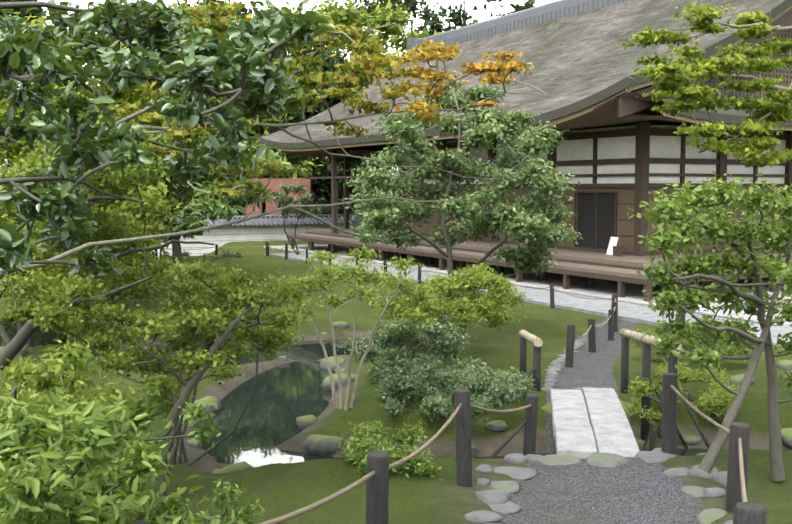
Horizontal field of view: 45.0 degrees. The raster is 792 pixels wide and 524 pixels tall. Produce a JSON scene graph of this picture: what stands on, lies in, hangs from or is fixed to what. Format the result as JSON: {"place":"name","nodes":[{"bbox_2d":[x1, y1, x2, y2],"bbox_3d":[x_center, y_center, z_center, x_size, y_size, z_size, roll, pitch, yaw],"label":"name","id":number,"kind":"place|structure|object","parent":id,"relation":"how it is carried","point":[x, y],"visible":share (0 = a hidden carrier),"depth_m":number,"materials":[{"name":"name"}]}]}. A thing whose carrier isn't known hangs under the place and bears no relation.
{"place":"outdoors","nodes":[
{"label":"outdoors","id":0,"kind":"place"},
{"bbox_2d":[0,73,203,267],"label":"tree","id":1,"kind":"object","parent":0,"point":[189,192],"depth_m":36.82,"materials":[{"name":"green plant"}]},
{"bbox_2d":[0,0,557,189],"label":"sky","id":2,"kind":"structure","parent":0,"point":[482,15],"materials":[{"name":"white"}]},
{"bbox_2d":[0,187,791,523],"bbox_3d":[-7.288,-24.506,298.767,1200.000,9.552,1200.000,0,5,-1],"label":"terrain","id":3,"kind":"structure","parent":0,"point":[630,491],"depth_m":11.49,"materials":[{"name":"green plant"}]},
{"bbox_2d":[0,0,47,171],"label":"forest tree","id":4,"kind":"object","parent":3,"relation":"on","point":[38,12],"depth_m":59.16,"materials":[{"name":"green plant"}]},
{"bbox_2d":[0,338,139,486],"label":"shrub","id":5,"kind":"object","parent":3,"relation":"on","point":[70,358],"depth_m":6.02,"materials":[{"name":"green plant"}]},
{"bbox_2d":[0,84,182,346],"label":"maple","id":6,"kind":"object","parent":3,"relation":"on","point":[11,146],"depth_m":17.13,"materials":[{"name":"green plant"}]},
{"bbox_2d":[0,382,220,523],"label":"shrub","id":7,"kind":"object","parent":3,"relation":"on","point":[38,432],"depth_m":3.51,"materials":[{"name":"green plant"}]},
{"bbox_2d":[0,11,249,188],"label":"maple","id":8,"kind":"object","parent":3,"relation":"on","point":[132,95],"depth_m":26.91,"materials":[{"name":"green plant"}]},
{"bbox_2d":[87,200,176,266],"bbox_3d":[-7.556,-0.672,23.150,4.764,3.888,5.631,0,5,-1],"label":"tree","id":9,"kind":"object","parent":3,"relation":"on","point":[162,228],"depth_m":22.45,"materials":[{"name":"green plant"}]},
{"bbox_2d":[85,374,220,512],"bbox_3d":[-2.069,1.469,7.519,1.093,1.221,2.711,-2,5,-22],"label":"shrub","id":10,"kind":"object","parent":3,"relation":"on","point":[205,431],"depth_m":7.65,"materials":[{"name":"green plant"}]},
{"bbox_2d":[0,118,314,423],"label":"maple","id":11,"kind":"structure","parent":3,"relation":"on","point":[229,286],"depth_m":7.99,"materials":[{"name":"green plant"}]},
{"bbox_2d":[0,0,334,278],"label":"camellia","id":12,"kind":"object","parent":3,"relation":"on","point":[24,44],"depth_m":3.81,"materials":[{"name":"green plant"}]},
{"bbox_2d":[88,0,298,212],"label":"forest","id":13,"kind":"object","parent":3,"relation":"on","point":[243,11],"depth_m":66.03,"materials":[{"name":"green plant"}]},
{"bbox_2d":[146,249,242,258],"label":"lawn edge shrubs","id":14,"kind":"object","parent":3,"relation":"on","point":[228,254],"depth_m":40.51,"materials":[{"name":"green plant"}]},
{"bbox_2d":[145,477,265,523],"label":"shrub","id":15,"kind":"object","parent":3,"relation":"on","point":[239,517],"depth_m":6.01,"materials":[{"name":"green plant"}]},
{"bbox_2d":[137,106,304,263],"bbox_3d":[-5.303,-2.146,25.474,5.891,4.723,5.120,0,5,-1],"label":"tree","id":16,"kind":"object","parent":3,"relation":"on","point":[213,207],"depth_m":24.81,"materials":[{"name":"green plant"}]},
{"bbox_2d":[149,267,306,464],"bbox_3d":[-1.877,1.117,10.319,1.856,2.241,2.443,0,5,-1],"label":"tree","id":17,"kind":"object","parent":3,"relation":"on","point":[275,337],"depth_m":9.83,"materials":[{"name":"green plant"}]},
{"bbox_2d":[152,43,330,215],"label":"trees","id":18,"kind":"object","parent":3,"relation":"on","point":[313,113],"depth_m":58.47,"materials":[{"name":"green plant"}]},
{"bbox_2d":[0,0,546,272],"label":"maple","id":19,"kind":"object","parent":3,"relation":"on","point":[362,66],"depth_m":7.47,"materials":[{"name":"plant"}]},
{"bbox_2d":[151,213,397,255],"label":"garden boundary wall","id":20,"kind":"structure","parent":3,"relation":"on","point":[266,228],"depth_m":52.83,"materials":[{"name":"paint"}]},
{"bbox_2d":[246,178,310,214],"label":"building","id":21,"kind":"structure","parent":3,"relation":"on","point":[274,183],"depth_m":55.75,"materials":[{"name":"red paint"}]},
{"bbox_2d":[242,83,337,203],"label":"tree","id":22,"kind":"object","parent":3,"relation":"on","point":[308,163],"depth_m":57.68,"materials":[{"name":"green plant"}]},
{"bbox_2d":[270,181,322,254],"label":"tree","id":23,"kind":"object","parent":3,"relation":"on","point":[290,200],"depth_m":41.58,"materials":[{"name":"green plant"}]},
{"bbox_2d":[241,35,389,214],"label":"trees","id":24,"kind":"object","parent":3,"relation":"on","point":[324,170],"depth_m":58.66,"materials":[{"name":"plant"}]},
{"bbox_2d":[252,0,436,159],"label":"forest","id":25,"kind":"object","parent":3,"relation":"on","point":[350,15],"depth_m":58.90,"materials":[{"name":"green plant"}]},
{"bbox_2d":[311,157,395,205],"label":"tree","id":26,"kind":"object","parent":3,"relation":"on","point":[325,193],"depth_m":59.96,"materials":[{"name":"green plant"}]},
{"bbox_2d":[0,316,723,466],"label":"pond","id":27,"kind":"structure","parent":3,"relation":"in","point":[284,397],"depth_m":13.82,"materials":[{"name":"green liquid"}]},
{"bbox_2d":[283,246,469,410],"bbox_3d":[-0.274,0.825,11.696,2.371,2.039,2.229,0,5,-1],"label":"pale tree","id":28,"kind":"object","parent":3,"relation":"on","point":[351,272],"depth_m":11.69,"materials":[{"name":"green plant"}]},
{"bbox_2d":[334,419,442,479],"bbox_3d":[-0.092,1.803,8.656,0.964,0.763,1.691,0,5,-1],"label":"bank shrub","id":29,"kind":"object","parent":3,"relation":"on","point":[369,438],"depth_m":8.31,"materials":[{"name":"green plant"}]},
{"bbox_2d":[0,321,791,473],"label":"rocks","id":30,"kind":"object","parent":3,"relation":"on","point":[325,445],"visible":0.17,"depth_m":11.50,"materials":[{"name":"stone"}]},
{"bbox_2d":[332,310,476,375],"bbox_3d":[0.147,1.266,14.311,2.181,1.124,2.464,0,5,-1],"label":"shrub","id":31,"kind":"object","parent":3,"relation":"on","point":[447,339],"depth_m":14.13,"materials":[{"name":"green plant"}]},
{"bbox_2d":[346,0,515,36],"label":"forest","id":32,"kind":"object","parent":3,"relation":"on","point":[432,20],"depth_m":62.80,"materials":[{"name":"green plant"}]},
{"bbox_2d":[131,242,766,523],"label":"fence posts","id":33,"kind":"object","parent":3,"relation":"on","point":[377,490],"visible":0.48,"depth_m":7.73,"materials":[{"name":"black wood"}]},
{"bbox_2d":[164,245,747,523],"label":"fence ropes","id":34,"kind":"object","parent":33,"relation":"attached to","point":[288,516],"visible":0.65,"depth_m":6.59,"materials":[{"name":"beige fabric"}]},
{"bbox_2d":[362,356,539,424],"bbox_3d":[0.687,1.895,12.572,2.286,1.334,3.261,0,5,-1],"label":"bank shrub","id":35,"kind":"object","parent":3,"relation":"on","point":[508,386],"depth_m":11.84,"materials":[{"name":"green plant"}]},
{"bbox_2d":[371,258,530,359],"bbox_3d":[1.125,0.818,15.374,2.188,1.694,3.195,2,5,22],"label":"bank shrub","id":36,"kind":"object","parent":3,"relation":"on","point":[501,293],"depth_m":15.16,"materials":[{"name":"green plant"}]},
{"bbox_2d":[434,0,475,34],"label":"forest tree","id":37,"kind":"object","parent":3,"relation":"on","point":[473,22],"depth_m":61.85,"materials":[{"name":"green plant"}]},
{"bbox_2d":[343,80,583,342],"bbox_3d":[1.262,-1.008,17.949,4.424,5.137,3.985,0,5,-1],"label":"evergreen tree","id":38,"kind":"object","parent":3,"relation":"on","point":[502,218],"depth_m":17.61,"materials":[{"name":"green plant"}]},
{"bbox_2d":[498,0,550,12],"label":"forest tree","id":39,"kind":"object","parent":3,"relation":"on","point":[528,4],"depth_m":69.82,"materials":[{"name":"green plant"}]},
{"bbox_2d":[259,0,791,344],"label":"temple building","id":40,"kind":"structure","parent":3,"relation":"on","point":[621,150],"depth_m":31.88,"materials":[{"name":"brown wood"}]},
{"bbox_2d":[541,400,633,421],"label":"bridge abutment stones","id":41,"kind":"object","parent":3,"relation":"on","point":[547,408],"visible":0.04,"depth_m":11.90,"materials":[{"name":"grey stone"}]},
{"bbox_2d":[550,387,639,458],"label":"stone bridge","id":42,"kind":"structure","parent":41,"relation":"on","point":[586,422],"depth_m":10.30,"materials":[{"name":"stone"}]},
{"bbox_2d":[464,317,732,523],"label":"edging stones","id":43,"kind":"object","parent":3,"relation":"on","point":[496,499],"visible":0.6,"depth_m":8.39,"materials":[{"name":"grey stone"}]},
{"bbox_2d":[488,328,709,458],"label":"bamboo bridge rails","id":44,"kind":"object","parent":3,"relation":"on","point":[646,340],"visible":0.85,"depth_m":11.45,"materials":[{"name":"brown wood"}]},
{"bbox_2d":[625,403,679,450],"bbox_3d":[2.977,2.051,11.131,0.546,0.962,1.074,2,5,22],"label":"shrub","id":45,"kind":"object","parent":3,"relation":"on","point":[649,413],"depth_m":10.90,"materials":[{"name":"green plant"}]},
{"bbox_2d":[624,358,746,424],"bbox_3d":[3.720,1.664,12.107,1.363,0.826,2.419,2,5,24],"label":"shrub","id":46,"kind":"object","parent":3,"relation":"on","point":[719,400],"depth_m":11.67,"materials":[{"name":"green plant"}]},
{"bbox_2d":[629,314,761,367],"bbox_3d":[4.651,1.214,14.299,2.132,0.944,2.581,0,5,-1],"label":"shrub","id":47,"kind":"object","parent":3,"relation":"on","point":[743,350],"depth_m":14.36,"materials":[{"name":"green plant"}]},
{"bbox_2d":[627,170,791,480],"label":"tree","id":48,"kind":"object","parent":3,"relation":"on","point":[731,195],"depth_m":8.00,"materials":[{"name":"green plant"}]},
{"bbox_2d":[615,1,791,167],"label":"tree","id":49,"kind":"object","parent":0,"point":[708,69],"depth_m":9.53,"materials":[{"name":"green plant"}]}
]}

